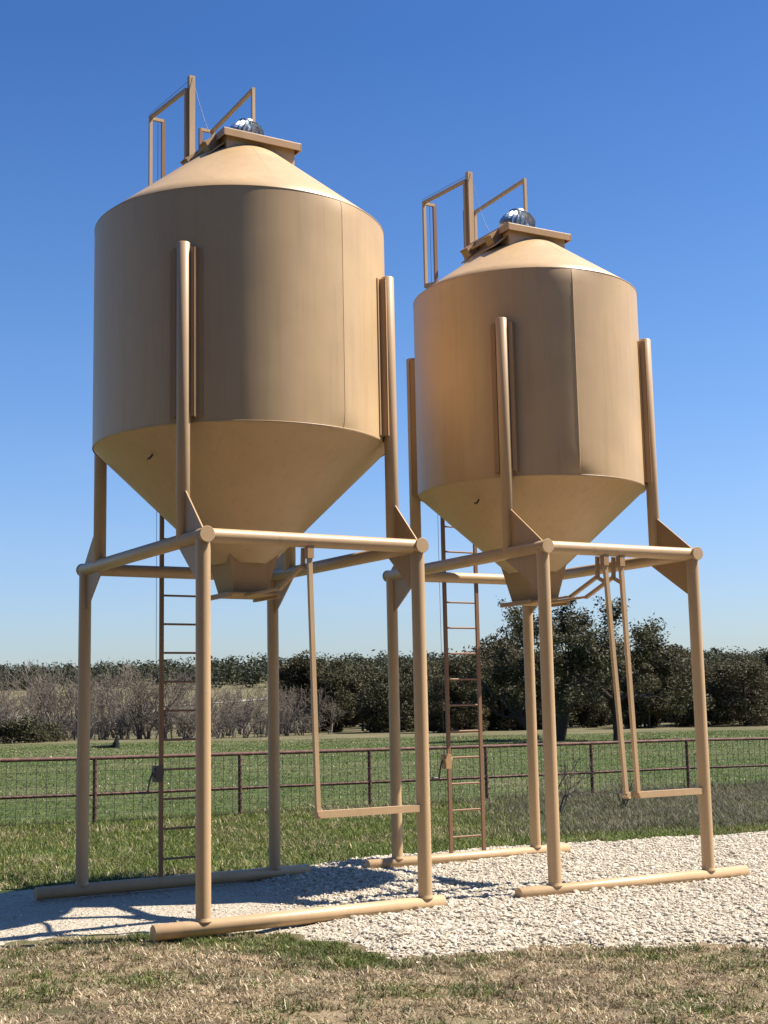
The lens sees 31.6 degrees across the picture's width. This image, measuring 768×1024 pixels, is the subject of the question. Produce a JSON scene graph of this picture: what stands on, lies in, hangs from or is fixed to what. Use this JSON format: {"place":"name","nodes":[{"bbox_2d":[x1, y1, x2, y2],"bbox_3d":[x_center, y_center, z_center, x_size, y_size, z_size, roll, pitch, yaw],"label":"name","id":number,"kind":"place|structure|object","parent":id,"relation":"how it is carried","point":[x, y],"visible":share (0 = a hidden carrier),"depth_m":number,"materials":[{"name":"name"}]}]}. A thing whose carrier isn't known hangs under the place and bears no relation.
{"place":"outdoors","nodes":[
{"label":"outdoors","id":0,"kind":"place"},
{"bbox_2d":[0,676,767,1023],"bbox_3d":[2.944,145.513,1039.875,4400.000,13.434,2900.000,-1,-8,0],"label":"ground","id":1,"kind":"structure","parent":0,"point":[576,730],"depth_m":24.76,"materials":[{"name":"plant"}]},
{"bbox_2d":[0,671,22,702],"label":"bare tree","id":2,"kind":"object","parent":1,"relation":"on","point":[1,672],"visible":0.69,"depth_m":105.33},
{"bbox_2d":[0,686,23,708],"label":"bare tree","id":3,"kind":"object","parent":1,"relation":"on","point":[7,696],"visible":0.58,"depth_m":102.06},
{"bbox_2d":[0,717,26,743],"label":"scrub bush","id":4,"kind":"object","parent":1,"relation":"on","point":[14,723],"visible":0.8,"depth_m":82.91,"materials":[{"name":"green plant"}]},
{"bbox_2d":[1,687,35,718],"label":"bare tree","id":5,"kind":"object","parent":1,"relation":"on","point":[20,706],"visible":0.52,"depth_m":94.84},
{"bbox_2d":[0,691,37,737],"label":"bare tree","id":6,"kind":"object","parent":1,"relation":"on","point":[7,705],"visible":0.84,"depth_m":92.74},
{"bbox_2d":[0,692,43,721],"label":"bare tree","id":7,"kind":"object","parent":1,"relation":"on","point":[16,707],"visible":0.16,"depth_m":104.06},
{"bbox_2d":[0,715,51,742],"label":"scrub bush","id":8,"kind":"object","parent":1,"relation":"on","point":[28,731],"visible":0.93,"depth_m":83.31,"materials":[{"name":"green plant"}]},
{"bbox_2d":[4,659,58,735],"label":"bare tree","id":9,"kind":"object","parent":1,"relation":"on","point":[38,683],"visible":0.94,"depth_m":90.82,"materials":[{"name":"plant"}]},
{"bbox_2d":[0,671,73,717],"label":"bare tree","id":10,"kind":"object","parent":1,"relation":"on","point":[28,695],"visible":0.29,"depth_m":102.97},
{"bbox_2d":[20,674,63,725],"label":"bare tree","id":11,"kind":"object","parent":1,"relation":"on","point":[38,703],"visible":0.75,"depth_m":91.29,"materials":[{"name":"plant"}]},
{"bbox_2d":[24,668,72,725],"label":"bare tree","id":12,"kind":"object","parent":1,"relation":"on","point":[49,686],"visible":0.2,"depth_m":106.01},
{"bbox_2d":[31,722,69,741],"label":"scrub bush","id":13,"kind":"object","parent":1,"relation":"on","point":[58,735],"visible":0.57,"depth_m":85.23,"materials":[{"name":"green plant"}]},
{"bbox_2d":[38,714,76,740],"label":"bare shrub","id":14,"kind":"object","parent":1,"relation":"on","point":[45,720],"visible":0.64,"depth_m":88.75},
{"bbox_2d":[46,690,75,729],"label":"bare tree","id":15,"kind":"object","parent":1,"relation":"on","point":[57,703],"visible":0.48,"depth_m":102.03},
{"bbox_2d":[27,684,108,740],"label":"bare tree","id":16,"kind":"object","parent":1,"relation":"on","point":[53,707],"visible":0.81,"depth_m":89.72,"materials":[{"name":"plant"}]},
{"bbox_2d":[41,661,98,734],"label":"bare tree","id":17,"kind":"object","parent":1,"relation":"on","point":[70,681],"visible":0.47,"depth_m":89.69,"materials":[{"name":"plant"}]},
{"bbox_2d":[61,719,91,740],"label":"bare shrub","id":18,"kind":"object","parent":1,"relation":"on","point":[73,734],"visible":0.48,"depth_m":88.65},
{"bbox_2d":[66,678,102,734],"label":"bare tree","id":19,"kind":"object","parent":1,"relation":"on","point":[92,698],"visible":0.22,"depth_m":99.87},
{"bbox_2d":[64,670,112,736],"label":"bare tree","id":20,"kind":"object","parent":1,"relation":"on","point":[100,679],"visible":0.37,"depth_m":98.48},
{"bbox_2d":[75,713,103,740],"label":"bare shrub","id":21,"kind":"object","parent":1,"relation":"on","point":[95,721],"visible":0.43,"depth_m":87.71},
{"bbox_2d":[68,682,117,738],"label":"bare tree","id":22,"kind":"object","parent":1,"relation":"on","point":[97,701],"visible":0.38,"depth_m":93.46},
{"bbox_2d":[91,714,115,739],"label":"bare shrub","id":23,"kind":"object","parent":1,"relation":"on","point":[102,725],"visible":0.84,"depth_m":88.30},
{"bbox_2d":[90,710,121,739],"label":"bare shrub","id":24,"kind":"object","parent":1,"relation":"on","point":[104,727],"visible":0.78,"depth_m":88.83,"materials":[{"name":"plant"}]},
{"bbox_2d":[92,737,119,747],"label":"stump","id":25,"kind":"object","parent":1,"relation":"on","point":[116,744],"visible":0.84,"depth_m":66.14,"materials":[{"name":"grey wood"}]},
{"bbox_2d":[75,670,137,737],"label":"bare tree","id":26,"kind":"object","parent":1,"relation":"on","point":[105,684],"visible":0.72,"depth_m":92.37,"materials":[{"name":"plant"}]},
{"bbox_2d":[103,710,133,739],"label":"bare shrub","id":27,"kind":"object","parent":1,"relation":"on","point":[120,724],"visible":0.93,"depth_m":88.56,"materials":[{"name":"plant"}]},
{"bbox_2d":[90,691,150,737],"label":"bare tree","id":28,"kind":"object","parent":1,"relation":"on","point":[116,706],"visible":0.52,"depth_m":93.87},
{"bbox_2d":[99,663,152,735],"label":"bare tree","id":29,"kind":"object","parent":1,"relation":"on","point":[124,676],"visible":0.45,"depth_m":103.13,"materials":[{"name":"plant"}]},
{"bbox_2d":[104,670,148,720],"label":"bare tree","id":30,"kind":"object","parent":1,"relation":"on","point":[127,694],"visible":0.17,"depth_m":115.55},
{"bbox_2d":[115,711,142,739],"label":"bare shrub","id":31,"kind":"object","parent":1,"relation":"on","point":[130,724],"visible":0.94,"depth_m":88.64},
{"bbox_2d":[102,659,165,734],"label":"bare tree","id":32,"kind":"object","parent":1,"relation":"on","point":[127,685],"visible":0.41,"depth_m":103.57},
{"bbox_2d":[118,703,158,738],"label":"bare shrub","id":33,"kind":"object","parent":1,"relation":"on","point":[138,723],"visible":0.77,"depth_m":89.29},
{"bbox_2d":[91,660,189,738],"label":"bare tree","id":34,"kind":"object","parent":1,"relation":"on","point":[137,697],"visible":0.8,"depth_m":89.17,"materials":[{"name":"plant"}]},
{"bbox_2d":[116,684,177,738],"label":"bare tree","id":35,"kind":"object","parent":1,"relation":"on","point":[152,725],"visible":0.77,"depth_m":89.43,"materials":[{"name":"plant"}]},
{"bbox_2d":[128,709,169,738],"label":"bare shrub","id":36,"kind":"object","parent":1,"relation":"on","point":[147,730],"visible":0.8,"depth_m":88.59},
{"bbox_2d":[117,684,182,735],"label":"bare tree","id":37,"kind":"object","parent":1,"relation":"on","point":[143,704],"visible":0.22,"depth_m":102.34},
{"bbox_2d":[117,659,195,732],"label":"bare tree","id":38,"kind":"object","parent":1,"relation":"on","point":[175,689],"visible":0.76,"depth_m":89.56,"materials":[{"name":"plant"}]},
{"bbox_2d":[145,706,178,738],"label":"bare shrub","id":39,"kind":"object","parent":1,"relation":"on","point":[164,721],"visible":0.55,"depth_m":88.81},
{"bbox_2d":[150,713,183,738],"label":"bare shrub","id":40,"kind":"object","parent":1,"relation":"on","point":[165,731],"visible":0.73,"depth_m":88.71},
{"bbox_2d":[157,679,195,733],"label":"bare tree","id":41,"kind":"object","parent":1,"relation":"on","point":[186,690],"visible":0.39,"depth_m":105.47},
{"bbox_2d":[165,666,195,728],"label":"bare tree","id":42,"kind":"object","parent":1,"relation":"on","point":[189,679],"visible":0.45,"depth_m":113.21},
{"bbox_2d":[165,712,195,737],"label":"bare shrub","id":43,"kind":"object","parent":1,"relation":"on","point":[184,730],"visible":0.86,"depth_m":88.51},
{"bbox_2d":[170,693,215,737],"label":"bare tree","id":44,"kind":"object","parent":1,"relation":"on","point":[194,714],"visible":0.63,"depth_m":89.33,"materials":[{"name":"plant"}]},
{"bbox_2d":[185,712,219,737],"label":"bare shrub","id":45,"kind":"object","parent":1,"relation":"on","point":[193,726],"visible":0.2,"depth_m":87.32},
{"bbox_2d":[188,684,226,711],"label":"bare tree","id":46,"kind":"object","parent":1,"relation":"on","point":[212,697],"visible":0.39,"depth_m":90.12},
{"bbox_2d":[211,704,233,736],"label":"bare shrub","id":47,"kind":"object","parent":1,"relation":"on","point":[213,734],"visible":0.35,"depth_m":92.88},
{"bbox_2d":[211,710,238,738],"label":"bare shrub","id":48,"kind":"object","parent":1,"relation":"on","point":[214,722],"visible":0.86,"depth_m":86.56,"materials":[{"name":"plant"}]},
{"bbox_2d":[211,714,238,737],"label":"bare shrub","id":49,"kind":"object","parent":1,"relation":"on","point":[222,720],"visible":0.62,"depth_m":88.01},
{"bbox_2d":[212,682,245,735],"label":"bare tree","id":50,"kind":"object","parent":1,"relation":"on","point":[227,706],"visible":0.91,"depth_m":94.64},
{"bbox_2d":[214,687,245,721],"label":"bare tree","id":51,"kind":"object","parent":1,"relation":"on","point":[232,698],"visible":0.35,"depth_m":103.80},
{"bbox_2d":[211,682,252,735],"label":"bare tree","id":52,"kind":"object","parent":1,"relation":"on","point":[232,699],"visible":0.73,"depth_m":94.83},
{"bbox_2d":[221,708,243,736],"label":"bare shrub","id":53,"kind":"object","parent":1,"relation":"on","point":[235,732],"visible":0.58,"depth_m":88.90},
{"bbox_2d":[226,703,258,737],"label":"bare shrub","id":54,"kind":"object","parent":1,"relation":"on","point":[245,733],"visible":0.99,"depth_m":86.68,"materials":[{"name":"plant"}]},
{"bbox_2d":[225,699,262,734],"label":"bare shrub","id":55,"kind":"object","parent":1,"relation":"on","point":[241,733],"visible":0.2,"depth_m":95.29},
{"bbox_2d":[223,697,266,735],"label":"bare tree","id":56,"kind":"object","parent":1,"relation":"on","point":[244,713],"visible":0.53,"depth_m":90.58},
{"bbox_2d":[231,699,264,734],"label":"bare shrub","id":57,"kind":"object","parent":1,"relation":"on","point":[250,716],"visible":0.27,"depth_m":95.77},
{"bbox_2d":[232,685,267,732],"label":"bare tree","id":58,"kind":"object","parent":1,"relation":"on","point":[258,696],"visible":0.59,"depth_m":103.94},
{"bbox_2d":[243,711,267,737],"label":"bare shrub","id":59,"kind":"object","parent":1,"relation":"on","point":[260,728],"visible":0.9,"depth_m":86.60,"materials":[{"name":"plant"}]},
{"bbox_2d":[250,684,292,735],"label":"bare tree","id":60,"kind":"object","parent":1,"relation":"on","point":[281,705],"visible":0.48,"depth_m":89.32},
{"bbox_2d":[260,709,285,736],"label":"bare shrub","id":61,"kind":"object","parent":1,"relation":"on","point":[282,716],"visible":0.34,"depth_m":87.10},
{"bbox_2d":[279,702,308,735],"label":"bare shrub","id":62,"kind":"object","parent":1,"relation":"on","point":[286,731],"visible":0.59,"depth_m":90.19,"materials":[{"name":"plant"}]},
{"bbox_2d":[279,685,310,735],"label":"bare tree","id":63,"kind":"object","parent":1,"relation":"on","point":[294,701],"visible":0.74,"depth_m":90.51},
{"bbox_2d":[280,686,310,734],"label":"bare tree","id":64,"kind":"object","parent":1,"relation":"on","point":[294,705],"visible":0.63,"depth_m":93.98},
{"bbox_2d":[290,712,311,735],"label":"bare shrub","id":65,"kind":"object","parent":1,"relation":"on","point":[294,721],"visible":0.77,"depth_m":90.75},
{"bbox_2d":[279,649,334,731],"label":"evergreen tree","id":66,"kind":"object","parent":1,"relation":"on","point":[299,664],"visible":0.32,"depth_m":102.81,"materials":[{"name":"plant"}]},
{"bbox_2d":[295,686,330,720],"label":"bare tree","id":67,"kind":"object","parent":1,"relation":"on","point":[320,697],"visible":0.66,"depth_m":93.80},
{"bbox_2d":[302,709,330,734],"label":"bare shrub","id":68,"kind":"object","parent":1,"relation":"on","point":[310,726],"visible":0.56,"depth_m":90.44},
{"bbox_2d":[267,652,369,731],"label":"evergreen tree","id":69,"kind":"object","parent":1,"relation":"on","point":[321,675],"visible":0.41,"depth_m":103.28,"materials":[{"name":"plant"}]},
{"bbox_2d":[318,698,347,733],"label":"bare tree","id":70,"kind":"object","parent":1,"relation":"on","point":[333,716],"visible":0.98,"depth_m":93.88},
{"bbox_2d":[307,667,359,731],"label":"evergreen tree","id":71,"kind":"object","parent":1,"relation":"on","point":[336,679],"visible":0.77,"depth_m":100.33,"materials":[{"name":"plant"}]},
{"bbox_2d":[325,659,381,726],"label":"evergreen tree","id":72,"kind":"object","parent":1,"relation":"on","point":[348,670],"visible":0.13,"depth_m":122.28,"materials":[{"name":"plant"}]},
{"bbox_2d":[347,689,371,730],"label":"evergreen tree","id":73,"kind":"object","parent":1,"relation":"on","point":[354,719],"visible":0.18,"depth_m":104.47,"materials":[{"name":"plant"}]},
{"bbox_2d":[354,669,388,731],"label":"evergreen tree","id":74,"kind":"object","parent":1,"relation":"on","point":[364,709],"visible":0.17,"depth_m":98.07,"materials":[{"name":"plant"}]},
{"bbox_2d":[0,930,767,1023],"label":"lawn grass","id":75,"kind":"structure","parent":1,"relation":"on","point":[288,942],"depth_m":8.27,"materials":[{"name":"plant"}]},
{"bbox_2d":[0,831,767,963],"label":"gravel pad","id":76,"kind":"object","parent":1,"relation":"on","point":[47,930],"visible":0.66,"depth_m":11.14,"materials":[{"name":"gravel"}]},
{"bbox_2d":[34,75,445,940],"bbox_3d":[-1.297,-0.463,12.186,2.750,7.712,2.886,4,-10,-31],"label":"feed bin","id":77,"kind":"object","parent":76,"relation":"on","point":[244,435],"visible":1,"depth_m":11.30,"materials":[{"name":"metal"}]},
{"bbox_2d":[365,171,749,897],"bbox_3d":[1.516,-0.101,13.721,2.570,7.322,2.874,3,-9,-29],"label":"feed bin","id":78,"kind":"object","parent":76,"relation":"on","point":[531,427],"visible":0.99,"depth_m":12.93,"materials":[{"name":"metal"}]},
{"bbox_2d":[0,737,767,825],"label":"pipe fence","id":79,"kind":"object","parent":1,"relation":"on","point":[94,794],"visible":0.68,"depth_m":23.24,"materials":[{"name":"metal"}]},
{"bbox_2d":[0,646,767,690],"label":"hillside woodland","id":80,"kind":"object","parent":1,"relation":"on","point":[230,669],"visible":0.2,"depth_m":299.97,"materials":[{"name":"plant"}]},
{"bbox_2d":[348,670,440,732],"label":"evergreen tree","id":81,"kind":"object","parent":1,"relation":"on","point":[379,686],"visible":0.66,"depth_m":95.09,"materials":[{"name":"plant"}]},
{"bbox_2d":[386,658,440,728],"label":"evergreen tree","id":82,"kind":"object","parent":1,"relation":"on","point":[410,669],"visible":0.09,"depth_m":105.28,"materials":[{"name":"plant"}]},
{"bbox_2d":[385,657,443,691],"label":"evergreen tree","id":83,"kind":"object","parent":1,"relation":"on","point":[435,672],"visible":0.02,"depth_m":116.22,"materials":[{"name":"plant"}]},
{"bbox_2d":[427,675,442,727],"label":"evergreen tree","id":84,"kind":"object","parent":1,"relation":"on","point":[429,676],"visible":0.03,"depth_m":103.71,"materials":[{"name":"plant"}]},
{"bbox_2d":[427,674,474,732],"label":"evergreen tree","id":85,"kind":"object","parent":1,"relation":"on","point":[436,708],"visible":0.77,"depth_m":87.95,"materials":[{"name":"plant"}]},
{"bbox_2d":[432,656,492,731],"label":"evergreen tree","id":86,"kind":"object","parent":1,"relation":"on","point":[455,668],"visible":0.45,"depth_m":89.30,"materials":[{"name":"plant"}]},
{"bbox_2d":[440,661,507,729],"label":"evergreen tree","id":87,"kind":"object","parent":1,"relation":"on","point":[471,699],"visible":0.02,"depth_m":96.79,"materials":[{"name":"plant"}]},
{"bbox_2d":[438,634,555,729],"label":"evergreen tree","id":88,"kind":"object","parent":1,"relation":"on","point":[484,652],"visible":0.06,"depth_m":98.69,"materials":[{"name":"plant"}]},
{"bbox_2d":[467,644,537,730],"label":"evergreen tree","id":89,"kind":"object","parent":1,"relation":"on","point":[504,723],"visible":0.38,"depth_m":93.06,"materials":[{"name":"plant"}]},
{"bbox_2d":[457,644,563,739],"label":"oak tree","id":90,"kind":"object","parent":1,"relation":"on","point":[511,701],"visible":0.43,"depth_m":66.03,"materials":[{"name":"green plant"}]},
{"bbox_2d":[491,683,541,729],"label":"evergreen tree","id":91,"kind":"object","parent":1,"relation":"on","point":[538,711],"visible":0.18,"depth_m":93.35,"materials":[{"name":"plant"}]},
{"bbox_2d":[492,653,585,729],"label":"evergreen tree","id":92,"kind":"object","parent":1,"relation":"on","point":[570,718],"visible":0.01,"depth_m":95.53,"materials":[{"name":"plant"}]},
{"bbox_2d":[514,753,598,811],"bbox_3d":[2.788,4.407,21.984,1.412,1.011,0.651,-4,-9,16],"label":"weed shrub","id":93,"kind":"object","parent":1,"relation":"on","point":[566,794],"visible":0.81,"depth_m":21.82,"materials":[{"name":"plant"}]},
{"bbox_2d":[485,594,687,740],"bbox_3d":[9.595,7.303,62.873,9.149,7.327,10.929,1,-9,-17],"label":"oak tree","id":94,"kind":"object","parent":1,"relation":"on","point":[566,634],"visible":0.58,"depth_m":62.57,"materials":[{"name":"green plant"}]},
{"bbox_2d":[569,666,611,727],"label":"evergreen tree","id":95,"kind":"object","parent":1,"relation":"on","point":[605,718],"visible":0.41,"depth_m":98.19,"materials":[{"name":"plant"}]},
{"bbox_2d":[579,676,623,725],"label":"evergreen tree","id":96,"kind":"object","parent":1,"relation":"on","point":[610,691],"visible":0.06,"depth_m":105.00,"materials":[{"name":"plant"}]},
{"bbox_2d":[594,773,644,807],"bbox_3d":[3.957,4.684,22.708,0.802,0.647,0.672,-9,-11,44],"label":"weed shrub","id":97,"kind":"object","parent":1,"relation":"on","point":[620,787],"visible":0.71,"depth_m":22.71,"materials":[{"name":"plant"}]},
{"bbox_2d":[596,652,646,723],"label":"evergreen tree","id":98,"kind":"object","parent":1,"relation":"on","point":[633,671],"visible":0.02,"depth_m":111.93,"materials":[{"name":"plant"}]},
{"bbox_2d":[534,621,714,740],"bbox_3d":[10.423,7.783,61.737,8.415,5.914,6.348,6,-11,-40],"label":"oak tree","id":99,"kind":"object","parent":1,"relation":"on","point":[584,661],"visible":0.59,"depth_m":61.38,"materials":[{"name":"green plant"}]},
{"bbox_2d":[621,669,663,726],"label":"evergreen tree","id":100,"kind":"object","parent":1,"relation":"on","point":[654,719],"visible":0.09,"depth_m":97.11,"materials":[{"name":"plant"}]},
{"bbox_2d":[619,647,674,728],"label":"evergreen tree","id":101,"kind":"object","parent":1,"relation":"on","point":[647,666],"visible":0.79,"depth_m":92.19,"materials":[{"name":"plant"}]},
{"bbox_2d":[652,671,681,722],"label":"evergreen tree","id":102,"kind":"object","parent":1,"relation":"on","point":[664,719],"visible":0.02,"depth_m":113.98,"materials":[{"name":"plant"}]},
{"bbox_2d":[650,654,694,726],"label":"evergreen tree","id":103,"kind":"object","parent":1,"relation":"on","point":[688,719],"visible":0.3,"depth_m":94.29,"materials":[{"name":"plant"}]},
{"bbox_2d":[657,643,706,714],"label":"evergreen tree","id":104,"kind":"object","parent":1,"relation":"on","point":[675,647],"visible":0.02,"depth_m":120.43,"materials":[{"name":"plant"}]},
{"bbox_2d":[666,661,746,725],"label":"evergreen tree","id":105,"kind":"object","parent":1,"relation":"on","point":[709,717],"visible":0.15,"depth_m":98.06,"materials":[{"name":"plant"}]},
{"bbox_2d":[704,651,767,725],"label":"evergreen tree","id":106,"kind":"object","parent":1,"relation":"on","point":[727,677],"visible":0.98,"depth_m":92.14,"materials":[{"name":"plant"}]},
{"bbox_2d":[708,660,767,712],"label":"evergreen tree","id":107,"kind":"object","parent":1,"relation":"on","point":[740,688],"visible":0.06,"depth_m":95.77,"materials":[{"name":"plant"}]},
{"bbox_2d":[756,650,767,671],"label":"evergreen tree","id":108,"kind":"object","parent":1,"relation":"on","point":[766,657],"visible":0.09,"depth_m":120.94,"materials":[{"name":"plant"}]},
{"bbox_2d":[0,777,767,890],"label":"verge grass","id":109,"kind":"structure","parent":0,"point":[625,820],"depth_m":18.57,"materials":[{"name":"plant"}]},
{"bbox_2d":[0,0,767,671],"label":"sky","id":110,"kind":"structure","parent":0,"point":[636,131],"materials":[{"name":"blue"}]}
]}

